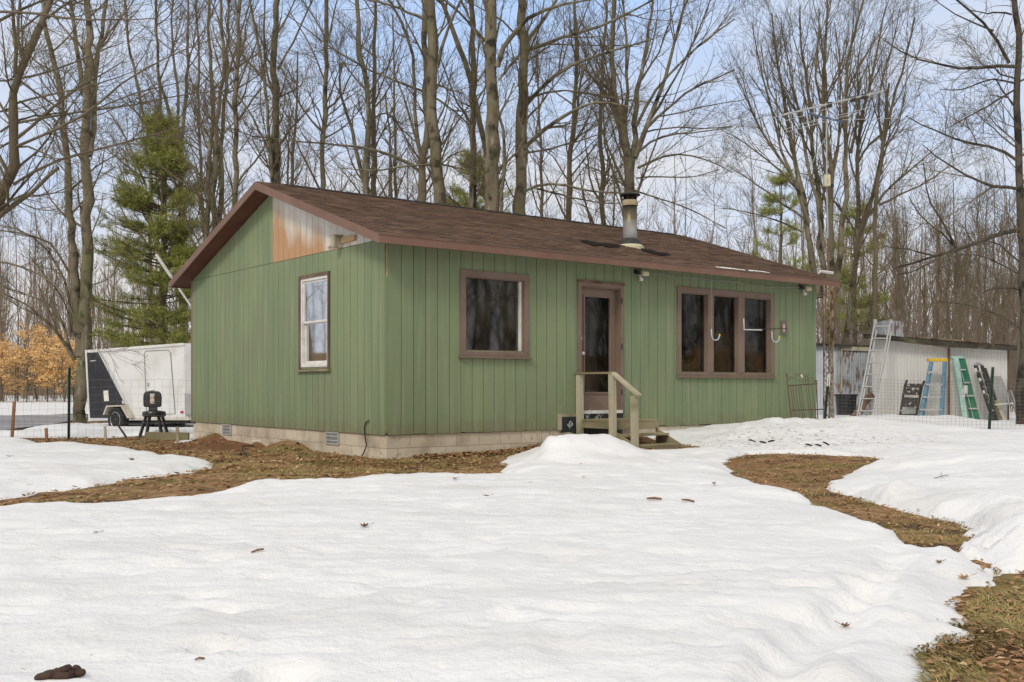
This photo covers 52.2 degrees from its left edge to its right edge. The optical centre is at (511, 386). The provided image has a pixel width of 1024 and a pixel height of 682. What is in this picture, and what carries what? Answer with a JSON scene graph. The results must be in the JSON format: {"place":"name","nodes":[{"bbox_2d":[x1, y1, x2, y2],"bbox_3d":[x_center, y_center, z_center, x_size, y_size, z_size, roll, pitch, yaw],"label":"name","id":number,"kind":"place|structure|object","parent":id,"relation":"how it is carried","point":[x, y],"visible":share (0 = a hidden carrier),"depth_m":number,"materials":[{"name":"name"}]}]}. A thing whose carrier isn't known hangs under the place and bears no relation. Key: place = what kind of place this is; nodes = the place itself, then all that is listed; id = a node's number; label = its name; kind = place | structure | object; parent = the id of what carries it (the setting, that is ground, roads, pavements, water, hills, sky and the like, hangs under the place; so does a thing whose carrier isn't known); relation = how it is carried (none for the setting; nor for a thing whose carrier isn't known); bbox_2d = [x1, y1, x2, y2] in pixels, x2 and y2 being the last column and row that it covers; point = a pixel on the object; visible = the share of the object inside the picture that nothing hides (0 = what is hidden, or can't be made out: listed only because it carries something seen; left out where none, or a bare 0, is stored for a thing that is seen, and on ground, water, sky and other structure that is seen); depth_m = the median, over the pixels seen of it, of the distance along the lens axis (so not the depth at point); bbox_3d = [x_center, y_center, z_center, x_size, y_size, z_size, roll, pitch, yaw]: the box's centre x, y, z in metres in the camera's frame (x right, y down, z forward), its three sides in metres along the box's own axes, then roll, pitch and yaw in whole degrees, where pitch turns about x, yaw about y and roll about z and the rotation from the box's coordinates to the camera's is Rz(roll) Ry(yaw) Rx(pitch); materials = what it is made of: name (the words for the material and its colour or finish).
{"place":"outdoors","nodes":[
{"label":"outdoors","id":0,"kind":"place"},
{"bbox_2d":[0,415,86,428],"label":"driveway","id":1,"kind":"structure","parent":0,"point":[36,420],"depth_m":34.47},
{"bbox_2d":[0,351,1023,681],"bbox_3d":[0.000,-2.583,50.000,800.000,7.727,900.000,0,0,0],"label":"ground","id":2,"kind":"structure","parent":0,"point":[208,443],"depth_m":11.44,"materials":[{"name":"soil"}]},
{"bbox_2d":[0,343,21,384],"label":"beech sapling","id":3,"kind":"object","parent":2,"relation":"on","point":[6,377],"visible":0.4,"depth_m":51.91,"materials":[{"name":"brown plant"}]},
{"bbox_2d":[0,339,28,401],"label":"beech sapling","id":4,"kind":"object","parent":2,"relation":"on","point":[1,367],"visible":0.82,"depth_m":49.89,"materials":[{"name":"brown plant"}]},
{"bbox_2d":[2,330,41,400],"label":"beech sapling","id":5,"kind":"object","parent":2,"relation":"on","point":[6,368],"visible":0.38,"depth_m":53.88,"materials":[{"name":"brown plant"}]},
{"bbox_2d":[0,327,64,401],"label":"beech sapling","id":6,"kind":"object","parent":2,"relation":"on","point":[41,330],"visible":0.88,"depth_m":49.98,"materials":[{"name":"brown plant"}]},
{"bbox_2d":[7,321,57,400],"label":"beech sapling","id":7,"kind":"object","parent":2,"relation":"on","point":[39,345],"visible":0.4,"depth_m":54.62,"materials":[{"name":"brown plant"}]},
{"bbox_2d":[8,334,76,401],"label":"beech sapling","id":8,"kind":"object","parent":2,"relation":"on","point":[50,345],"visible":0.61,"depth_m":51.06,"materials":[{"name":"brown plant"}]},
{"bbox_2d":[26,329,74,400],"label":"beech sapling","id":9,"kind":"object","parent":2,"relation":"on","point":[58,388],"visible":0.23,"depth_m":53.76,"materials":[{"name":"brown plant"}]},
{"bbox_2d":[29,337,76,401],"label":"beech sapling","id":10,"kind":"object","parent":2,"relation":"on","point":[51,377],"visible":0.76,"depth_m":49.86,"materials":[{"name":"brown plant"}]},
{"bbox_2d":[38,343,77,400],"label":"beech sapling","id":11,"kind":"object","parent":2,"relation":"on","point":[72,367],"visible":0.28,"depth_m":51.41,"materials":[{"name":"brown plant"}]},
{"bbox_2d":[0,0,149,422],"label":"bare tree","id":12,"kind":"object","parent":2,"relation":"on","point":[82,318],"visible":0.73,"depth_m":32.91,"materials":[{"name":"grey plant"}]},
{"bbox_2d":[0,368,192,439],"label":"wire fence","id":13,"kind":"object","parent":2,"relation":"on","point":[12,429],"visible":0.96,"depth_m":21.20,"materials":[{"name":"grey metal"}]},
{"bbox_2d":[108,411,126,437],"bbox_3d":[-7.912,0.759,20.950,0.439,0.538,0.028,0,0,14],"label":"leaning rod","id":14,"kind":"object","parent":2,"relation":"on","point":[117,424],"visible":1,"depth_m":20.94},
{"bbox_2d":[85,343,191,425],"bbox_3d":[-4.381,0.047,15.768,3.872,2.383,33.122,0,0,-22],"label":"cargo trailer","id":15,"kind":"object","parent":2,"relation":"on","point":[165,363],"visible":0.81,"depth_m":28.35,"materials":[{"name":"white metal"}]},
{"bbox_2d":[0,0,286,381],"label":"bare tree","id":16,"kind":"object","parent":2,"relation":"on","point":[9,174],"visible":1,"depth_m":19.79,"materials":[{"name":"brown plant"}]},
{"bbox_2d":[90,102,204,347],"bbox_3d":[-12.441,-4.134,35.001,4.428,10.817,4.496,0,0,43],"label":"pine tree","id":17,"kind":"object","parent":2,"relation":"on","point":[177,256],"visible":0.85,"depth_m":34.52,"materials":[{"name":"green plant"}]},
{"bbox_2d":[95,0,201,341],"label":"bare tree","id":18,"kind":"object","parent":2,"relation":"on","point":[112,115],"visible":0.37,"depth_m":40.02,"materials":[{"name":"grey plant"}]},
{"bbox_2d":[138,390,168,437],"bbox_3d":[-7.401,0.566,21.600,0.538,0.992,0.469,0,0,0],"label":"grill","id":19,"kind":"object","parent":2,"relation":"on","point":[156,412],"visible":0.79,"depth_m":21.49,"materials":[{"name":"metal"}]},
{"bbox_2d":[105,0,210,340],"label":"bare tree","id":20,"kind":"object","parent":2,"relation":"on","point":[157,51],"visible":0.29,"depth_m":37.95,"materials":[{"name":"grey plant"}]},
{"bbox_2d":[114,0,219,342],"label":"bare tree","id":21,"kind":"object","parent":2,"relation":"on","point":[188,55],"visible":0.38,"depth_m":36.19,"materials":[{"name":"grey plant"}]},
{"bbox_2d":[146,432,189,439],"bbox_3d":[-6.366,0.909,19.300,0.878,0.142,0.040,0,0,13],"label":"edging board","id":22,"kind":"object","parent":2,"relation":"on","point":[166,435],"visible":1,"depth_m":19.28,"materials":[{"name":"wood"}]},
{"bbox_2d":[163,0,232,241],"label":"bare tree","id":23,"kind":"object","parent":2,"relation":"on","point":[200,165],"visible":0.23,"depth_m":41.89,"materials":[{"name":"brown plant"}]},
{"bbox_2d":[132,0,302,249],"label":"bare tree","id":24,"kind":"object","parent":2,"relation":"on","point":[210,169],"visible":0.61,"depth_m":33.79,"materials":[{"name":"grey plant"}]},
{"bbox_2d":[178,0,313,232],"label":"bare tree","id":25,"kind":"object","parent":2,"relation":"on","point":[234,185],"visible":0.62,"depth_m":29.95,"materials":[{"name":"grey plant"}]},
{"bbox_2d":[188,0,363,190],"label":"bare tree","id":26,"kind":"object","parent":2,"relation":"on","point":[275,161],"visible":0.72,"depth_m":29.86,"materials":[{"name":"grey plant"}]},
{"bbox_2d":[246,19,333,187],"bbox_3d":[-8.019,-5.787,36.867,3.765,14.164,3.631,0,0,0],"label":"bare tree","id":27,"kind":"object","parent":2,"relation":"on","point":[296,163],"visible":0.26,"depth_m":36.94,"materials":[{"name":"brown plant"}]},
{"bbox_2d":[218,0,419,194],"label":"bare tree","id":28,"kind":"object","parent":2,"relation":"on","point":[367,151],"visible":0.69,"depth_m":29.94,"materials":[{"name":"grey plant"}]},
{"bbox_2d":[256,0,391,191],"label":"bare tree","id":29,"kind":"object","parent":2,"relation":"on","point":[327,37],"visible":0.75,"depth_m":29.93,"materials":[{"name":"grey plant"}]},
{"bbox_2d":[0,433,698,505],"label":"fallen leaves","id":30,"kind":"object","parent":2,"relation":"on","point":[358,458],"visible":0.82,"depth_m":13.23,"materials":[{"name":"brown plant"}]},
{"bbox_2d":[95,439,655,485],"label":"grass","id":31,"kind":"structure","parent":2,"relation":"on","point":[303,470],"depth_m":13.08,"materials":[{"name":"plant"}]},
{"bbox_2d":[349,0,428,199],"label":"bare tree","id":32,"kind":"object","parent":2,"relation":"on","point":[396,192],"visible":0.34,"depth_m":38.03,"materials":[{"name":"brown plant"}]},
{"bbox_2d":[327,0,452,197],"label":"bare tree","id":33,"kind":"object","parent":2,"relation":"on","point":[373,179],"visible":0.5,"depth_m":31.95,"materials":[{"name":"brown plant"}]},
{"bbox_2d":[273,0,513,201],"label":"bare tree","id":34,"kind":"object","parent":2,"relation":"on","point":[421,186],"visible":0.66,"depth_m":28.90,"materials":[{"name":"grey plant"}]},
{"bbox_2d":[291,0,515,205],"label":"bare tree","id":35,"kind":"object","parent":2,"relation":"on","point":[435,164],"visible":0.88,"depth_m":26.89,"materials":[{"name":"grey plant"}]},
{"bbox_2d":[381,0,517,211],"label":"bare tree","id":36,"kind":"object","parent":2,"relation":"on","point":[473,197],"visible":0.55,"depth_m":27.79,"materials":[{"name":"grey plant"}]},
{"bbox_2d":[413,443,540,458],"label":"fallen leaves","id":37,"kind":"object","parent":2,"relation":"on","point":[485,453],"visible":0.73,"depth_m":15.12,"materials":[{"name":"brown plant"}]},
{"bbox_2d":[446,142,515,212],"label":"pine tree","id":38,"kind":"object","parent":2,"relation":"on","point":[462,200],"visible":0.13,"depth_m":37.78,"materials":[{"name":"green plant"}]},
{"bbox_2d":[169,181,839,458],"bbox_3d":[-0.157,-1.007,20.336,10.310,5.034,8.070,0,0,-38],"label":"green cabin","id":39,"kind":"object","parent":2,"relation":"on","point":[345,323],"visible":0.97,"depth_m":17.02,"materials":[{"name":"paint"}]},
{"bbox_2d":[155,254,190,306],"bbox_3d":[-6.899,-1.489,22.992,2.484,3.004,0.080,0,0,24],"label":"white pole","id":40,"kind":"object","parent":39,"relation":"attached to","point":[166,270],"visible":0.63,"depth_m":23.32,"materials":[{"name":"metal"}]},
{"bbox_2d":[296,271,330,371],"bbox_3d":[-3.052,-0.994,16.204,0.120,1.515,1.085,0,0,-38],"label":"window","id":41,"kind":"structure","parent":39,"relation":"in","point":[313,289],"depth_m":16.28,"materials":[{"name":"white wood"}]},
{"bbox_2d":[458,269,532,358],"bbox_3d":[-0.269,-1.070,15.666,1.344,1.296,0.175,0,0,-38],"label":"window","id":42,"kind":"structure","parent":39,"relation":"in","point":[464,273],"depth_m":15.73,"materials":[{"name":"brown paint"}]},
{"bbox_2d":[582,288,614,409],"bbox_3d":[1.394,-0.607,17.010,0.822,1.980,0.117,0,0,-38],"label":"door","id":43,"kind":"structure","parent":39,"relation":"in","point":[598,305],"depth_m":17.05,"materials":[{"name":"paint"}]},
{"bbox_2d":[634,269,648,280],"bbox_3d":[2.158,-1.856,17.405,0.252,0.190,0.120,0,0,0],"label":"floodlight","id":44,"kind":"object","parent":39,"relation":"attached to","point":[643,273],"visible":1,"depth_m":17.38,"materials":[{"name":"beige plastic"}]},
{"bbox_2d":[711,275,719,340],"bbox_3d":[3.537,-1.373,18.153,0.214,1.155,0.031,0,0,-30],"label":"hanging hook","id":45,"kind":"object","parent":39,"relation":"hanging from","point":[711,316],"visible":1,"depth_m":18.10,"materials":[{"name":"grey"}]},
{"bbox_2d":[676,286,775,377],"bbox_3d":[3.855,-0.947,18.864,2.661,1.579,0.180,0,0,-38],"label":"window","id":46,"kind":"structure","parent":39,"relation":"in","point":[737,350],"depth_m":18.90,"materials":[{"name":"brown paint"}]},
{"bbox_2d":[743,319,787,333],"bbox_3d":[4.708,-1.118,19.380,1.389,0.250,0.098,0,0,-40],"label":"swing arm","id":47,"kind":"object","parent":39,"relation":"attached to","point":[783,328],"visible":1,"depth_m":19.74},
{"bbox_2d":[799,285,811,294],"bbox_3d":[5.637,-1.853,20.083,0.252,0.190,0.120,0,0,0],"label":"floodlight","id":48,"kind":"object","parent":39,"relation":"attached to","point":[807,288],"visible":1,"depth_m":20.06,"materials":[{"name":"beige plastic"}]},
{"bbox_2d":[0,306,1019,401],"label":"undergrowth","id":49,"kind":"object","parent":2,"relation":"on","point":[37,391],"visible":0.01,"depth_m":58.91,"materials":[{"name":"plant"}]},
{"bbox_2d":[0,95,1023,400],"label":"distant woods","id":50,"kind":"object","parent":2,"relation":"on","point":[30,316],"visible":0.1,"depth_m":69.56,"materials":[{"name":"plant"}]},
{"bbox_2d":[0,395,1023,681],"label":"snow","id":51,"kind":"structure","parent":2,"relation":"on","point":[550,559],"depth_m":5.35,"materials":[{"name":"snow"}]},
{"bbox_2d":[34,664,85,679],"bbox_3d":[-1.378,0.872,3.185,0.136,0.043,0.097,0,0,-43],"label":"dung pile","id":52,"kind":"object","parent":51,"relation":"on","point":[68,671],"visible":1,"depth_m":3.17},
{"bbox_2d":[786,373,823,418],"bbox_3d":[5.435,0.206,19.450,1.005,0.927,0.262,0,0,-35],"label":"iron trellis","id":53,"kind":"object","parent":51,"relation":"on","point":[803,409],"visible":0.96,"depth_m":19.44,"materials":[{"name":"black metal"}]},
{"bbox_2d":[834,394,857,414],"bbox_3d":[8.154,0.435,25.500,0.547,0.502,0.547,0,0,0],"label":"black tub","id":54,"kind":"object","parent":51,"relation":"on","point":[843,400],"visible":0.95,"depth_m":25.30,"materials":[{"name":"plastic"}]},
{"bbox_2d":[856,319,892,415],"bbox_3d":[8.281,-0.353,23.931,0.379,2.446,1.685,0,0,37],"label":"extension ladder","id":55,"kind":"object","parent":51,"relation":"on","point":[878,386],"visible":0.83,"depth_m":23.98,"materials":[{"name":"metal"}]},
{"bbox_2d":[899,380,924,415],"bbox_3d":[9.306,0.312,24.370,0.385,0.954,0.931,0,0,40],"label":"folding step stool","id":56,"kind":"object","parent":51,"relation":"on","point":[913,388],"visible":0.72,"depth_m":24.33,"materials":[{"name":"metal"}]},
{"bbox_2d":[816,295,1019,411],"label":"undergrowth","id":57,"kind":"object","parent":51,"relation":"on","point":[1014,365],"visible":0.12,"depth_m":33.34,"materials":[{"name":"plant"}]},
{"bbox_2d":[919,358,946,415],"bbox_3d":[9.790,0.095,24.232,0.486,1.516,1.158,0,0,33],"label":"blue stepladder","id":58,"kind":"object","parent":51,"relation":"on","point":[927,384],"visible":0.91,"depth_m":24.26,"materials":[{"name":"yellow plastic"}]},
{"bbox_2d":[950,356,979,419],"bbox_3d":[10.523,0.057,24.292,0.425,1.581,0.915,0,0,0],"label":"green stepladder","id":59,"kind":"object","parent":51,"relation":"on","point":[961,372],"visible":0.89,"depth_m":24.30,"materials":[{"name":"metal"}]},
{"bbox_2d":[973,362,998,420],"bbox_3d":[11.083,0.097,24.345,0.388,1.373,0.868,0,0,0],"label":"black folding ladder","id":60,"kind":"object","parent":51,"relation":"on","point":[986,377],"visible":0.87,"depth_m":24.39,"materials":[{"name":"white metal"}]},
{"bbox_2d":[990,376,1005,419],"bbox_3d":[11.480,0.287,24.535,0.453,1.094,0.470,0,0,0],"label":"grey panel","id":61,"kind":"object","parent":51,"relation":"on","point":[998,384],"visible":0.41,"depth_m":24.61,"materials":[{"name":"metal"}]},
{"bbox_2d":[994,399,1005,419],"bbox_3d":[11.373,0.565,24.300,0.092,0.547,0.430,0,0,-5],"label":"leaning plank","id":62,"kind":"object","parent":51,"relation":"on","point":[1001,412],"visible":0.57,"depth_m":24.31,"materials":[{"name":"brown wood"}]},
{"bbox_2d":[1007,390,1014,411],"bbox_3d":[11.589,0.442,24.300,0.273,0.733,0.432,0,0,0],"label":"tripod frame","id":63,"kind":"object","parent":51,"relation":"on","point":[1008,395],"visible":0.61,"depth_m":24.32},
{"bbox_2d":[506,3,589,221],"bbox_3d":[0.960,-5.448,33.244,2.996,13.081,3.214,0,0,-35],"label":"bare tree","id":64,"kind":"object","parent":2,"relation":"on","point":[541,197],"visible":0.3,"depth_m":32.99,"materials":[{"name":"brown plant"}]},
{"bbox_2d":[515,0,624,220],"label":"bare tree","id":65,"kind":"object","parent":2,"relation":"on","point":[568,215],"visible":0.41,"depth_m":30.96,"materials":[{"name":"brown plant"}]},
{"bbox_2d":[465,0,714,229],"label":"bare tree","id":66,"kind":"object","parent":2,"relation":"on","point":[522,32],"visible":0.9,"depth_m":26.73,"materials":[{"name":"grey plant"}]},
{"bbox_2d":[456,0,766,214],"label":"bare tree","id":67,"kind":"object","parent":2,"relation":"on","point":[493,198],"visible":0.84,"depth_m":25.87,"materials":[{"name":"grey plant"}]},
{"bbox_2d":[563,0,672,225],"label":"bare tree","id":68,"kind":"object","parent":2,"relation":"on","point":[601,208],"visible":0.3,"depth_m":32.93,"materials":[{"name":"brown plant"}]},
{"bbox_2d":[574,372,683,449],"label":"porch steps","id":69,"kind":"structure","parent":2,"relation":"on","point":[613,423],"depth_m":16.11,"materials":[{"name":"brown wood"}]},
{"bbox_2d":[530,0,777,255],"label":"bare tree","id":70,"kind":"object","parent":2,"relation":"on","point":[636,149],"visible":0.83,"depth_m":28.85,"materials":[{"name":"grey plant"}]},
{"bbox_2d":[749,158,819,298],"bbox_3d":[10.450,-3.957,40.001,3.108,9.611,3.424,0,0,17],"label":"pine tree","id":71,"kind":"object","parent":2,"relation":"on","point":[780,197],"visible":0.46,"depth_m":39.90,"materials":[{"name":"green plant"}]},
{"bbox_2d":[683,0,906,343],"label":"bare tree","id":72,"kind":"object","parent":2,"relation":"on","point":[797,184],"visible":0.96,"depth_m":29.91,"materials":[{"name":"grey plant"}]},
{"bbox_2d":[770,90,894,417],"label":"antenna tower","id":73,"kind":"structure","parent":2,"relation":"on","point":[827,184],"depth_m":21.39,"materials":[{"name":"metal"}]},
{"bbox_2d":[816,343,871,414],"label":"rusty shed","id":74,"kind":"structure","parent":2,"relation":"on","point":[850,360],"depth_m":28.98,"materials":[{"name":"grey metal"}]},
{"bbox_2d":[725,452,968,551],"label":"fallen leaves","id":75,"kind":"object","parent":2,"relation":"on","point":[838,494],"visible":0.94,"depth_m":10.24,"materials":[{"name":"brown plant"}]},
{"bbox_2d":[822,198,893,344],"bbox_3d":[13.189,-3.272,39.999,2.798,8.180,3.161,0,0,17],"label":"pine tree","id":76,"kind":"object","parent":2,"relation":"on","point":[840,298],"visible":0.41,"depth_m":39.59,"materials":[{"name":"green plant"}]},
{"bbox_2d":[749,463,973,546],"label":"grass","id":77,"kind":"structure","parent":2,"relation":"on","point":[869,501],"depth_m":8.02,"materials":[{"name":"plant"}]},
{"bbox_2d":[850,392,874,415],"bbox_3d":[8.233,0.526,24.805,0.897,0.806,0.228,0,0,-26],"label":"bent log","id":78,"kind":"object","parent":2,"relation":"on","point":[865,401],"visible":0.46,"depth_m":24.81,"materials":[{"name":"brown wood"}]},
{"bbox_2d":[841,271,899,342],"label":"slender sapling","id":79,"kind":"object","parent":2,"relation":"on","point":[869,306],"visible":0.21,"depth_m":39.56,"materials":[{"name":"brown plant"}]},
{"bbox_2d":[834,51,925,333],"bbox_3d":[10.854,-4.428,30.920,2.491,11.004,2.535,0,0,-44],"label":"bare tree","id":80,"kind":"object","parent":2,"relation":"on","point":[874,299],"visible":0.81,"depth_m":30.94,"materials":[{"name":"brown plant"}]},
{"bbox_2d":[875,321,903,341],"bbox_3d":[10.218,-0.282,28.294,0.572,2.984,0.612,0,0,0],"label":"corrugated stack","id":81,"kind":"object","parent":2,"relation":"on","point":[895,326],"visible":0.23,"depth_m":28.00,"materials":[{"name":"metal"}]},
{"bbox_2d":[866,249,912,320],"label":"slender sapling","id":82,"kind":"object","parent":2,"relation":"on","point":[888,287],"visible":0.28,"depth_m":46.06,"materials":[{"name":"brown plant"}]},
{"bbox_2d":[872,164,920,320],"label":"slender sapling","id":83,"kind":"object","parent":2,"relation":"on","point":[895,300],"visible":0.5,"depth_m":43.94,"materials":[{"name":"brown plant"}]},
{"bbox_2d":[802,0,994,343],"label":"bare tree","id":84,"kind":"object","parent":2,"relation":"on","point":[860,221],"visible":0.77,"depth_m":31.88,"materials":[{"name":"grey plant"}]},
{"bbox_2d":[882,198,920,342],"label":"slender sapling","id":85,"kind":"object","parent":2,"relation":"on","point":[907,279],"visible":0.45,"depth_m":49.91,"materials":[{"name":"brown plant"}]},
{"bbox_2d":[823,367,1023,429],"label":"wire fence","id":86,"kind":"object","parent":2,"relation":"on","point":[990,414],"visible":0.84,"depth_m":19.94,"materials":[{"name":"grey metal"}]},
{"bbox_2d":[824,0,1023,423],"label":"bare tree","id":87,"kind":"object","parent":2,"relation":"on","point":[1018,228],"visible":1,"depth_m":21.91,"materials":[{"name":"brown plant"}]},
{"bbox_2d":[904,204,950,344],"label":"slender sapling","id":88,"kind":"object","parent":2,"relation":"on","point":[924,288],"visible":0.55,"depth_m":41.69,"materials":[{"name":"brown plant"}]},
{"bbox_2d":[863,333,1016,419],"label":"garden shed","id":89,"kind":"structure","parent":2,"relation":"on","point":[905,362],"depth_m":24.99,"materials":[{"name":"white metal"}]},
{"bbox_2d":[916,183,964,346],"bbox_3d":[16.330,-3.478,39.517,1.879,8.547,2.137,0,0,0],"label":"slender sapling","id":90,"kind":"object","parent":2,"relation":"on","point":[938,273],"visible":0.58,"depth_m":39.68,"materials":[{"name":"brown plant"}]},
{"bbox_2d":[923,190,966,338],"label":"slender sapling","id":91,"kind":"object","parent":2,"relation":"on","point":[945,292],"visible":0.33,"depth_m":46.44,"materials":[{"name":"brown plant"}]},
{"bbox_2d":[926,152,978,339],"bbox_3d":[15.545,-3.636,36.794,2.148,9.135,2.146,0,0,45],"label":"slender sapling","id":92,"kind":"object","parent":2,"relation":"on","point":[954,284],"visible":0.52,"depth_m":36.54,"materials":[{"name":"brown plant"}]},
{"bbox_2d":[900,568,1023,681],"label":"grass","id":93,"kind":"structure","parent":2,"relation":"on","point":[1007,623],"depth_m":4.15,"materials":[{"name":"plant"}]},
{"bbox_2d":[937,215,994,340],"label":"slender sapling","id":94,"kind":"object","parent":2,"relation":"on","point":[962,307],"visible":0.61,"depth_m":33.66,"materials":[{"name":"brown plant"}]},
{"bbox_2d":[952,192,980,338],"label":"slender sapling","id":95,"kind":"object","parent":2,"relation":"on","point":[967,260],"visible":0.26,"depth_m":50.41,"materials":[{"name":"brown plant"}]},
{"bbox_2d":[921,559,1023,681],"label":"fallen leaves","id":96,"kind":"object","parent":2,"relation":"on","point":[1006,661],"visible":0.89,"depth_m":4.00,"materials":[{"name":"brown plant"}]},
{"bbox_2d":[956,151,1003,342],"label":"slender sapling","id":97,"kind":"object","parent":2,"relation":"on","point":[978,230],"visible":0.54,"depth_m":43.72,"materials":[{"name":"brown plant"}]},
{"bbox_2d":[965,151,1001,340],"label":"slender sapling","id":98,"kind":"object","parent":2,"relation":"on","point":[986,219],"visible":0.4,"depth_m":47.34,"materials":[{"name":"brown plant"}]},
{"bbox_2d":[969,165,1019,336],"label":"slender sapling","id":99,"kind":"object","parent":2,"relation":"on","point":[993,270],"visible":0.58,"depth_m":40.39,"materials":[{"name":"brown plant"}]},
{"bbox_2d":[972,214,1019,343],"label":"slender sapling","id":100,"kind":"object","parent":2,"relation":"on","point":[995,300],"visible":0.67,"depth_m":34.03,"materials":[{"name":"brown plant"}]},
{"bbox_2d":[982,204,1019,343],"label":"slender sapling","id":101,"kind":"object","parent":2,"relation":"on","point":[1001,270],"visible":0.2,"depth_m":51.59,"materials":[{"name":"brown plant"}]},
{"bbox_2d":[984,181,1019,394],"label":"slender sapling","id":102,"kind":"object","parent":2,"relation":"on","point":[1014,201],"visible":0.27,"depth_m":44.40,"materials":[{"name":"brown plant"}]},
{"bbox_2d":[0,0,1023,348],"label":"sky","id":103,"kind":"structure","parent":0,"point":[939,15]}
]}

